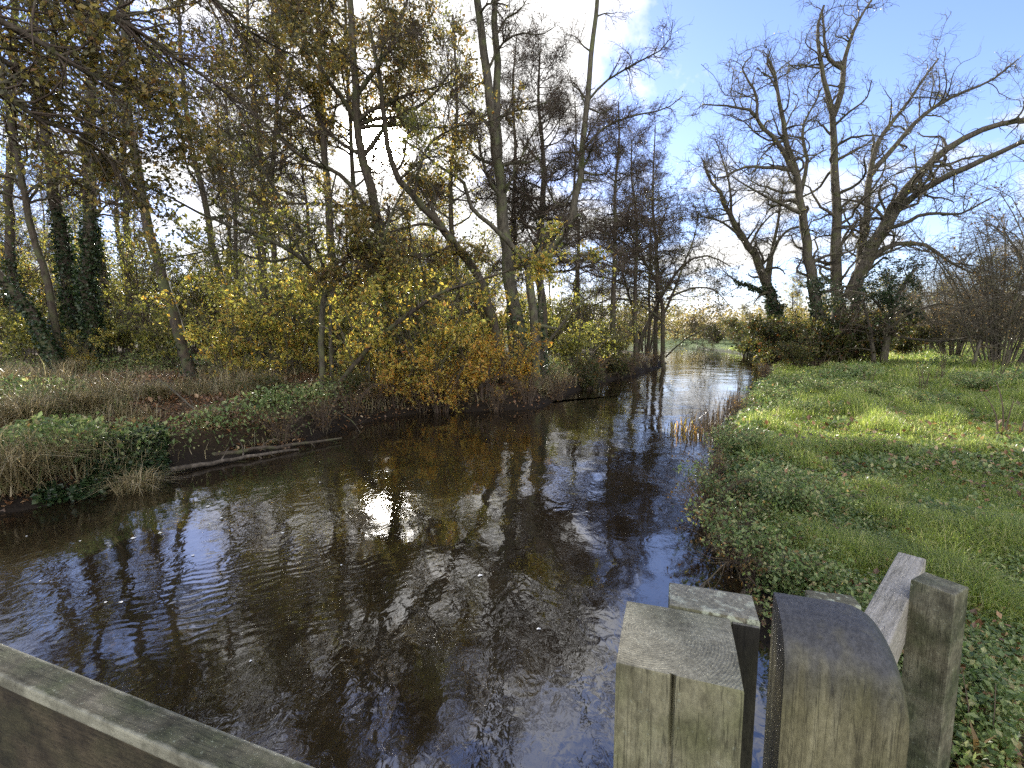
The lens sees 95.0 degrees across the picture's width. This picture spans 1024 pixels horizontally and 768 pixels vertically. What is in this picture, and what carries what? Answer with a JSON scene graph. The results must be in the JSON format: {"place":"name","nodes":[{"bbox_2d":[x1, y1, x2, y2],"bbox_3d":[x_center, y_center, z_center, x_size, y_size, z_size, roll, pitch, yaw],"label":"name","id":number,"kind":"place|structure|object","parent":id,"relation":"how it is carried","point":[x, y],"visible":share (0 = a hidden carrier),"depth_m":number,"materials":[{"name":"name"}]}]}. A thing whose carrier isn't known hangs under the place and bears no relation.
{"place":"outdoors","nodes":[
{"label":"outdoors","id":0,"kind":"place"},
{"bbox_2d":[0,347,769,767],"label":"water","id":1,"kind":"structure","parent":0,"point":[338,603],"depth_m":4.25,"materials":[{"name":"liquid"}]},
{"bbox_2d":[0,329,1023,767],"bbox_3d":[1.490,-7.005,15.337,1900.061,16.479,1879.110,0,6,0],"label":"ground","id":2,"kind":"structure","parent":0,"point":[200,453],"depth_m":9.74,"materials":[{"name":"brown soil"}]},
{"bbox_2d":[0,170,68,371],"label":"ivy clad tree","id":3,"kind":"object","parent":2,"relation":"on","point":[38,325],"visible":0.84,"depth_m":14.78,"materials":[{"name":"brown plant"}]},
{"bbox_2d":[0,280,74,367],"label":"hazel bush","id":4,"kind":"object","parent":2,"relation":"on","point":[22,335],"visible":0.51,"depth_m":16.52,"materials":[{"name":"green plant"}]},
{"bbox_2d":[0,3,83,360],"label":"ivy clad tree","id":5,"kind":"object","parent":2,"relation":"on","point":[11,263],"visible":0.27,"depth_m":19.41,"materials":[{"name":"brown plant"}]},
{"bbox_2d":[0,0,86,362],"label":"ivy clad tree","id":6,"kind":"object","parent":2,"relation":"on","point":[61,240],"visible":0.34,"depth_m":16.47,"materials":[{"name":"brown plant"}]},
{"bbox_2d":[0,388,90,424],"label":"grass tussock","id":7,"kind":"object","parent":2,"relation":"on","point":[31,407],"depth_m":7.69,"materials":[{"name":"plant"}]},
{"bbox_2d":[0,437,105,474],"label":"grass tussock","id":8,"kind":"object","parent":2,"relation":"on","point":[52,458],"depth_m":6.27,"materials":[{"name":"plant"}]},
{"bbox_2d":[0,197,111,337],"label":"understorey tree","id":9,"kind":"object","parent":2,"relation":"on","point":[27,278],"visible":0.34,"depth_m":20.72,"materials":[{"name":"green plant"}]},
{"bbox_2d":[0,434,114,496],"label":"grass tussock","id":10,"kind":"object","parent":2,"relation":"on","point":[5,487],"depth_m":5.91,"materials":[{"name":"plant"}]},
{"bbox_2d":[18,132,97,262],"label":"tree","id":11,"kind":"object","parent":2,"relation":"on","point":[42,207],"visible":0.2,"depth_m":28.64,"materials":[{"name":"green plant"}]},
{"bbox_2d":[0,1,120,359],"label":"ivy clad tree","id":12,"kind":"object","parent":2,"relation":"on","point":[26,199],"visible":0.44,"depth_m":15.03,"materials":[{"name":"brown plant"}]},
{"bbox_2d":[0,0,159,370],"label":"ivy clad tree","id":13,"kind":"object","parent":2,"relation":"on","point":[87,298],"visible":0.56,"depth_m":15.97,"materials":[{"name":"green plant"}]},
{"bbox_2d":[59,327,116,370],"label":"hazel bush","id":14,"kind":"object","parent":2,"relation":"on","point":[84,355],"visible":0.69,"depth_m":15.83,"materials":[{"name":"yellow plant"}]},
{"bbox_2d":[24,2,172,358],"bbox_3d":[-19.062,-9.865,21.722,4.761,17.566,5.270,2,7,19],"label":"tree","id":15,"kind":"object","parent":2,"relation":"on","point":[106,303],"visible":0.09,"depth_m":22.01,"materials":[{"name":"brown plant"}]},
{"bbox_2d":[30,424,172,507],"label":"bank ivy","id":16,"kind":"object","parent":2,"relation":"on","point":[51,495],"visible":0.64,"depth_m":6.79,"materials":[{"name":"green plant"}]},
{"bbox_2d":[13,0,216,379],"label":"ivy clad tree","id":17,"kind":"object","parent":2,"relation":"on","point":[186,360],"visible":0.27,"depth_m":13.94,"materials":[{"name":"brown plant"}]},
{"bbox_2d":[77,282,168,363],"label":"hazel bush","id":18,"kind":"object","parent":2,"relation":"on","point":[123,340],"visible":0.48,"depth_m":18.19,"materials":[{"name":"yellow plant"}]},
{"bbox_2d":[27,196,240,358],"bbox_3d":[-17.780,-4.977,22.453,7.973,7.680,6.696,2,6,17],"label":"understorey tree","id":19,"kind":"object","parent":2,"relation":"on","point":[137,280],"visible":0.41,"depth_m":21.19,"materials":[{"name":"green plant"}]},
{"bbox_2d":[75,463,197,498],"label":"grass tussock","id":20,"kind":"object","parent":2,"relation":"on","point":[133,484],"depth_m":6.56,"materials":[{"name":"plant"}]},
{"bbox_2d":[78,0,196,356],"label":"ivy clad tree","id":21,"kind":"object","parent":2,"relation":"on","point":[152,36],"visible":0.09,"depth_m":21.87,"materials":[{"name":"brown plant"}]},
{"bbox_2d":[0,643,313,767],"bbox_3d":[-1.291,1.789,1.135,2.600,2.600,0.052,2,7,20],"label":"bridge handrail","id":22,"kind":"object","parent":2,"relation":"on","point":[53,715],"visible":1,"depth_m":0.76,"materials":[{"name":"grey wood"}]},
{"bbox_2d":[109,278,221,368],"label":"hazel bush","id":23,"kind":"object","parent":2,"relation":"on","point":[155,336],"visible":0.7,"depth_m":16.83,"materials":[{"name":"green plant"}]},
{"bbox_2d":[104,224,256,355],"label":"understorey tree","id":24,"kind":"object","parent":2,"relation":"on","point":[193,346],"visible":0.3,"depth_m":23.28,"materials":[{"name":"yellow plant"}]},
{"bbox_2d":[117,0,247,354],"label":"ivy clad tree","id":25,"kind":"object","parent":2,"relation":"on","point":[206,206],"visible":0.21,"depth_m":19.15,"materials":[{"name":"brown plant"}]},
{"bbox_2d":[0,0,380,258],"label":"overhanging oak","id":26,"kind":"object","parent":2,"relation":"on","point":[80,24],"visible":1,"depth_m":7.38,"materials":[{"name":"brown plant"}]},
{"bbox_2d":[171,88,255,298],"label":"tree","id":27,"kind":"object","parent":2,"relation":"on","point":[220,234],"visible":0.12,"depth_m":27.66,"materials":[{"name":"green plant"}]},
{"bbox_2d":[139,278,298,380],"bbox_3d":[-8.633,-1.631,14.298,3.845,3.237,3.551,0,6,-4],"label":"hazel bush","id":28,"kind":"object","parent":2,"relation":"on","point":[229,351],"visible":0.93,"depth_m":13.82,"materials":[{"name":"yellow plant"}]},
{"bbox_2d":[172,0,285,301],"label":"tree","id":29,"kind":"object","parent":2,"relation":"on","point":[204,174],"visible":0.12,"depth_m":23.01,"materials":[{"name":"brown plant"}]},
{"bbox_2d":[165,440,298,472],"bbox_3d":[-4.864,1.212,8.037,2.328,0.489,0.371,-6,8,-43],"label":"stranded log","id":30,"kind":"object","parent":2,"relation":"on","point":[203,464],"visible":0.91,"depth_m":7.97,"materials":[{"name":"brown wood"}]},
{"bbox_2d":[165,232,300,355],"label":"understorey tree","id":31,"kind":"object","parent":2,"relation":"on","point":[206,314],"visible":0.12,"depth_m":23.36,"materials":[{"name":"yellow plant"}]},
{"bbox_2d":[175,0,334,355],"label":"tree","id":32,"kind":"object","parent":2,"relation":"on","point":[307,150],"visible":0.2,"depth_m":19.88,"materials":[{"name":"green plant"}]},
{"bbox_2d":[199,247,320,363],"bbox_3d":[-10.204,-3.212,19.367,4.809,4.987,4.510,-1,6,-9],"label":"hazel bush","id":33,"kind":"object","parent":2,"relation":"on","point":[240,296],"visible":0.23,"depth_m":18.69,"materials":[{"name":"yellow plant"}]},
{"bbox_2d":[236,369,291,406],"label":"bramble bush","id":34,"kind":"object","parent":2,"relation":"on","point":[267,381],"visible":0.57,"depth_m":10.32,"materials":[{"name":"green plant"}]},
{"bbox_2d":[213,0,316,355],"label":"ivy clad tree","id":35,"kind":"object","parent":2,"relation":"on","point":[271,177],"visible":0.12,"depth_m":19.91,"materials":[{"name":"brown plant"}]},
{"bbox_2d":[182,258,362,376],"bbox_3d":[-7.439,-2.220,15.632,4.975,4.189,4.596,1,6,13],"label":"hazel bush","id":36,"kind":"object","parent":2,"relation":"on","point":[284,342],"visible":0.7,"depth_m":15.04,"materials":[{"name":"yellow plant"}]},
{"bbox_2d":[239,406,314,443],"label":"bank twigs","id":37,"kind":"object","parent":2,"relation":"on","point":[286,428],"visible":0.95,"depth_m":9.11,"materials":[{"name":"brown plant"}]},
{"bbox_2d":[92,44,462,393],"bbox_3d":[-4.920,-3.117,11.162,7.377,7.309,4.192,-2,7,-20],"label":"hazel tree","id":38,"kind":"object","parent":2,"relation":"on","point":[424,126],"visible":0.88,"depth_m":10.83,"materials":[{"name":"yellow plant"}]},
{"bbox_2d":[270,77,339,349],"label":"tree","id":39,"kind":"object","parent":2,"relation":"on","point":[296,185],"visible":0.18,"depth_m":26.95,"materials":[{"name":"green plant"}]},
{"bbox_2d":[233,0,385,362],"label":"tall tree","id":40,"kind":"object","parent":2,"relation":"on","point":[323,142],"visible":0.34,"depth_m":17.96,"materials":[{"name":"brown plant"}]},
{"bbox_2d":[146,0,495,390],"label":"oak tree","id":41,"kind":"object","parent":2,"relation":"on","point":[361,120],"visible":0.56,"depth_m":12.86,"materials":[{"name":"brown plant"}]},
{"bbox_2d":[293,391,356,433],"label":"bank twigs","id":42,"kind":"object","parent":2,"relation":"on","point":[322,422],"visible":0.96,"depth_m":10.25,"materials":[{"name":"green plant"}]},
{"bbox_2d":[276,243,382,371],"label":"hazel bush","id":43,"kind":"object","parent":2,"relation":"on","point":[346,328],"visible":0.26,"depth_m":15.75,"materials":[{"name":"yellow plant"}]},
{"bbox_2d":[0,345,659,500],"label":"bank grass","id":44,"kind":"structure","parent":2,"relation":"on","point":[200,389],"depth_m":9.77,"materials":[{"name":"plant"}]},
{"bbox_2d":[0,345,659,474],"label":"woodland weeds","id":45,"kind":"object","parent":2,"relation":"on","point":[86,422],"visible":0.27,"depth_m":8.48,"materials":[{"name":"green plant"}]},
{"bbox_2d":[275,0,416,344],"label":"tall tree","id":46,"kind":"object","parent":2,"relation":"on","point":[349,133],"visible":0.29,"depth_m":20.91,"materials":[{"name":"brown plant"}]},
{"bbox_2d":[268,262,428,395],"bbox_3d":[-4.191,-1.368,12.816,3.969,3.618,4.297,3,7,25],"label":"hazel bush","id":47,"kind":"object","parent":2,"relation":"on","point":[366,362],"visible":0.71,"depth_m":12.37,"materials":[{"name":"yellow plant"}]},
{"bbox_2d":[322,365,374,401],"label":"bramble bush","id":48,"kind":"object","parent":2,"relation":"on","point":[358,378],"visible":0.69,"depth_m":11.88,"materials":[{"name":"green plant"}]},
{"bbox_2d":[323,380,387,416],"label":"bank twigs","id":49,"kind":"object","parent":2,"relation":"on","point":[352,402],"visible":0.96,"depth_m":11.48,"materials":[{"name":"brown plant"}]},
{"bbox_2d":[349,337,445,407],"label":"beech bush","id":50,"kind":"object","parent":2,"relation":"on","point":[387,379],"visible":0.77,"depth_m":12.60,"materials":[{"name":"orange plant"}]},
{"bbox_2d":[337,244,458,361],"bbox_3d":[-4.345,-2.814,17.422,4.809,4.987,4.510,3,7,23],"label":"hazel bush","id":51,"kind":"object","parent":2,"relation":"on","point":[422,310],"visible":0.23,"depth_m":17.04,"materials":[{"name":"yellow plant"}]},
{"bbox_2d":[309,179,493,354],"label":"understorey tree","id":52,"kind":"object","parent":2,"relation":"on","point":[471,231],"visible":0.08,"depth_m":21.96,"materials":[{"name":"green plant"}]},
{"bbox_2d":[296,0,529,384],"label":"leaning tree","id":53,"kind":"object","parent":2,"relation":"on","point":[393,33],"visible":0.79,"depth_m":12.90,"materials":[{"name":"brown plant"}]},
{"bbox_2d":[339,251,511,399],"bbox_3d":[-2.579,-1.411,13.200,4.178,3.808,4.523,-4,7,-32],"label":"hazel bush","id":54,"kind":"object","parent":2,"relation":"on","point":[416,351],"visible":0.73,"depth_m":12.93,"materials":[{"name":"yellow plant"}]},
{"bbox_2d":[378,0,508,333],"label":"tree","id":55,"kind":"object","parent":2,"relation":"on","point":[451,189],"visible":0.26,"depth_m":23.09,"materials":[{"name":"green plant"}]},
{"bbox_2d":[392,340,494,413],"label":"beech bush","id":56,"kind":"object","parent":2,"relation":"on","point":[451,392],"visible":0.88,"depth_m":12.90,"materials":[{"name":"orange plant"}]},
{"bbox_2d":[398,258,523,383],"bbox_3d":[-1.743,-1.915,15.232,4.387,3.998,4.749,5,8,37],"label":"hazel bush","id":57,"kind":"object","parent":2,"relation":"on","point":[411,284],"visible":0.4,"depth_m":14.75,"materials":[{"name":"yellow plant"}]},
{"bbox_2d":[382,190,547,358],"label":"understorey tree","id":58,"kind":"object","parent":2,"relation":"on","point":[464,279],"visible":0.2,"depth_m":22.19,"materials":[{"name":"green plant"}]},
{"bbox_2d":[332,217,616,395],"bbox_3d":[-1.167,-1.869,11.814,7.441,4.572,1.702,1,6,6],"label":"leaning tree","id":59,"kind":"object","parent":2,"relation":"on","point":[544,262],"visible":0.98,"depth_m":11.53,"materials":[{"name":"brown plant"}]},
{"bbox_2d":[422,315,527,401],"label":"beech bush","id":60,"kind":"object","parent":2,"relation":"on","point":[481,372],"visible":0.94,"depth_m":13.18,"materials":[{"name":"orange plant"}]},
{"bbox_2d":[479,18,544,357],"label":"alder tree","id":61,"kind":"object","parent":2,"relation":"on","point":[529,86],"visible":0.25,"depth_m":20.80,"materials":[{"name":"brown plant"}]},
{"bbox_2d":[0,361,1023,767],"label":"fallen leaves","id":62,"kind":"object","parent":2,"relation":"on","point":[316,375],"depth_m":8.59,"materials":[{"name":"plant"}]},
{"bbox_2d":[473,320,555,390],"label":"beech bush","id":63,"kind":"object","parent":2,"relation":"on","point":[517,366],"visible":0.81,"depth_m":14.48,"materials":[{"name":"orange plant"}]},
{"bbox_2d":[359,0,696,389],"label":"alder clump","id":64,"kind":"object","parent":2,"relation":"on","point":[500,188],"visible":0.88,"depth_m":14.97,"materials":[{"name":"brown plant"}]},
{"bbox_2d":[457,6,633,359],"bbox_3d":[0.948,-6.827,18.066,6.255,13.137,5.384,-1,6,-9],"label":"alder tree","id":65,"kind":"object","parent":2,"relation":"on","point":[525,202],"visible":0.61,"depth_m":17.03,"materials":[{"name":"brown plant"}]},
{"bbox_2d":[529,288,622,372],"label":"hazel bush","id":66,"kind":"object","parent":2,"relation":"on","point":[566,346],"visible":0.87,"depth_m":19.74,"materials":[{"name":"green plant"}]},
{"bbox_2d":[538,83,630,359],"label":"alder tree","id":67,"kind":"object","parent":2,"relation":"on","point":[577,237],"visible":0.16,"depth_m":26.18,"materials":[{"name":"brown plant"}]},
{"bbox_2d":[559,350,621,389],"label":"bramble bush","id":68,"kind":"object","parent":2,"relation":"on","point":[590,369],"visible":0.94,"depth_m":18.64,"materials":[{"name":"green plant"}]},
{"bbox_2d":[564,298,663,358],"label":"thorn bush","id":69,"kind":"object","parent":2,"relation":"on","point":[624,317],"visible":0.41,"depth_m":26.67,"materials":[{"name":"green plant"}]},
{"bbox_2d":[553,92,680,355],"bbox_3d":[4.694,-7.515,23.343,6.556,13.473,6.020,0,6,0],"label":"alder tree","id":70,"kind":"object","parent":2,"relation":"on","point":[630,224],"visible":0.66,"depth_m":22.69,"materials":[{"name":"brown plant"}]},
{"bbox_2d":[589,300,644,365],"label":"hazel bush","id":71,"kind":"object","parent":2,"relation":"on","point":[612,343],"visible":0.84,"depth_m":23.39,"materials":[{"name":"green plant"}]},
{"bbox_2d":[576,118,691,361],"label":"alder tree","id":72,"kind":"object","parent":2,"relation":"on","point":[634,287],"visible":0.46,"depth_m":26.32,"materials":[{"name":"brown plant"}]},
{"bbox_2d":[596,100,706,364],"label":"alder tree","id":73,"kind":"object","parent":2,"relation":"on","point":[655,341],"visible":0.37,"depth_m":29.32,"materials":[{"name":"brown plant"}]},
{"bbox_2d":[547,176,766,372],"bbox_3d":[8.049,-6.598,28.168,12.988,12.211,8.198,0,6,0],"label":"arching tree","id":74,"kind":"object","parent":2,"relation":"on","point":[643,279],"visible":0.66,"depth_m":27.68,"materials":[{"name":"brown plant"}]},
{"bbox_2d":[616,268,704,352],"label":"understorey tree","id":75,"kind":"object","parent":2,"relation":"on","point":[669,310],"visible":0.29,"depth_m":45.09,"materials":[{"name":"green plant"}]},
{"bbox_2d":[613,582,759,767],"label":"square post","id":76,"kind":"object","parent":2,"relation":"on","point":[686,676],"visible":1,"depth_m":0.60,"materials":[{"name":"grey wood"}]},
{"bbox_2d":[666,468,760,523],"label":"bank twigs","id":77,"kind":"object","parent":2,"relation":"on","point":[706,494],"visible":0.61,"depth_m":5.53,"materials":[{"name":"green plant"}]},
{"bbox_2d":[666,486,770,547],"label":"bank twigs","id":78,"kind":"object","parent":2,"relation":"on","point":[697,507],"visible":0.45,"depth_m":4.89,"materials":[{"name":"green plant"}]},
{"bbox_2d":[673,454,767,512],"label":"bank bramble","id":79,"kind":"object","parent":2,"relation":"on","point":[711,481],"visible":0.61,"depth_m":5.68,"materials":[{"name":"green plant"}]},
{"bbox_2d":[675,506,781,572],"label":"bank twigs","id":80,"kind":"object","parent":2,"relation":"on","point":[728,556],"visible":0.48,"depth_m":4.36,"materials":[{"name":"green plant"}]},
{"bbox_2d":[702,423,780,459],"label":"bank bramble","id":81,"kind":"object","parent":2,"relation":"on","point":[755,438],"visible":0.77,"depth_m":7.26,"materials":[{"name":"green plant"}]},
{"bbox_2d":[690,517,798,592],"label":"bank twigs","id":82,"kind":"object","parent":2,"relation":"on","point":[748,567],"visible":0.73,"depth_m":3.95,"materials":[{"name":"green plant"}]},
{"bbox_2d":[672,494,823,567],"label":"bank bramble","id":83,"kind":"object","parent":2,"relation":"on","point":[717,520],"visible":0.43,"depth_m":4.38,"materials":[{"name":"green plant"}]},
{"bbox_2d":[673,121,843,363],"bbox_3d":[14.659,-8.447,29.233,9.978,15.140,5.004,0,6,0],"label":"bare willow","id":84,"kind":"object","parent":2,"relation":"on","point":[767,290],"visible":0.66,"depth_m":29.05,"materials":[{"name":"brown plant"}]},
{"bbox_2d":[729,300,812,364],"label":"bramble bush","id":85,"kind":"object","parent":2,"relation":"on","point":[766,337],"visible":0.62,"depth_m":27.88,"materials":[{"name":"green plant"}]},
{"bbox_2d":[709,517,853,594],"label":"bank bramble","id":86,"kind":"object","parent":2,"relation":"on","point":[779,568],"visible":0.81,"depth_m":3.69,"materials":[{"name":"green plant"}]},
{"bbox_2d":[765,332,819,368],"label":"bramble bush","id":87,"kind":"object","parent":2,"relation":"on","point":[796,356],"visible":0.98,"depth_m":23.32,"materials":[{"name":"green plant"}]},
{"bbox_2d":[777,269,812,323],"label":"tree","id":88,"kind":"object","parent":2,"relation":"on","point":[798,282],"visible":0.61,"depth_m":46.78,"materials":[{"name":"yellow plant"}]},
{"bbox_2d":[748,462,878,518],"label":"bank bramble","id":89,"kind":"object","parent":2,"relation":"on","point":[794,495],"visible":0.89,"depth_m":4.69,"materials":[{"name":"green plant"}]},
{"bbox_2d":[616,286,1021,340],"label":"hedgerow","id":90,"kind":"object","parent":2,"relation":"on","point":[704,315],"visible":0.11,"depth_m":90.82,"materials":[{"name":"green plant"}]},
{"bbox_2d":[774,301,878,366],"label":"bramble bush","id":91,"kind":"object","parent":2,"relation":"on","point":[825,343],"visible":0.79,"depth_m":24.63,"materials":[{"name":"green plant"}]},
{"bbox_2d":[762,592,909,767],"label":"rounded post","id":92,"kind":"object","parent":2,"relation":"on","point":[836,696],"visible":1,"depth_m":0.68,"materials":[{"name":"grey wood"}]},
{"bbox_2d":[670,0,1023,361],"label":"great bare tree","id":93,"kind":"object","parent":2,"relation":"on","point":[868,251],"visible":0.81,"depth_m":25.13,"materials":[{"name":"brown plant"}]},
{"bbox_2d":[793,297,920,362],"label":"bramble bush","id":94,"kind":"object","parent":2,"relation":"on","point":[853,355],"visible":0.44,"depth_m":24.41,"materials":[{"name":"green plant"}]},
{"bbox_2d":[706,347,1023,767],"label":"nettles","id":95,"kind":"object","parent":2,"relation":"on","point":[985,657],"visible":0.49,"depth_m":4.58,"materials":[{"name":"green plant"}]},
{"bbox_2d":[723,342,1023,767],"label":"meadow grass","id":96,"kind":"structure","parent":2,"relation":"on","point":[990,589],"depth_m":5.46,"materials":[{"name":"green plant"}]},
{"bbox_2d":[796,251,956,363],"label":"split tree","id":97,"kind":"object","parent":2,"relation":"on","point":[889,298],"visible":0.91,"depth_m":23.42,"materials":[{"name":"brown plant"}]},
{"bbox_2d":[805,552,968,767],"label":"side fence","id":98,"kind":"object","parent":2,"relation":"on","point":[916,609],"visible":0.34,"depth_m":1.32,"materials":[{"name":"grey wood"}]},
{"bbox_2d":[879,314,946,355],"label":"bramble bush","id":99,"kind":"object","parent":2,"relation":"on","point":[905,345],"visible":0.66,"depth_m":29.29,"materials":[{"name":"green plant"}]},
{"bbox_2d":[855,184,1023,366],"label":"thorn bush","id":100,"kind":"object","parent":2,"relation":"on","point":[995,329],"visible":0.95,"depth_m":20.72,"materials":[{"name":"brown plant"}]},
{"bbox_2d":[864,245,1021,356],"bbox_3d":[27.765,-4.897,29.619,10.925,8.118,9.819,-3,7,-25],"label":"thorn bush","id":101,"kind":"object","parent":2,"relation":"on","point":[958,351],"visible":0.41,"depth_m":28.80,"materials":[{"name":"brown plant"}]},
{"bbox_2d":[895,140,1023,352],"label":"thorn bush","id":102,"kind":"object","parent":2,"relation":"on","point":[995,230],"visible":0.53,"depth_m":21.25,"materials":[{"name":"brown plant"}]},
{"bbox_2d":[942,367,1014,391],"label":"weed clump","id":103,"kind":"object","parent":2,"relation":"on","point":[969,380],"visible":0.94,"depth_m":12.11,"materials":[{"name":"green plant"}]},
{"bbox_2d":[0,0,1023,328],"label":"sky","id":104,"kind":"structure","parent":0,"point":[992,25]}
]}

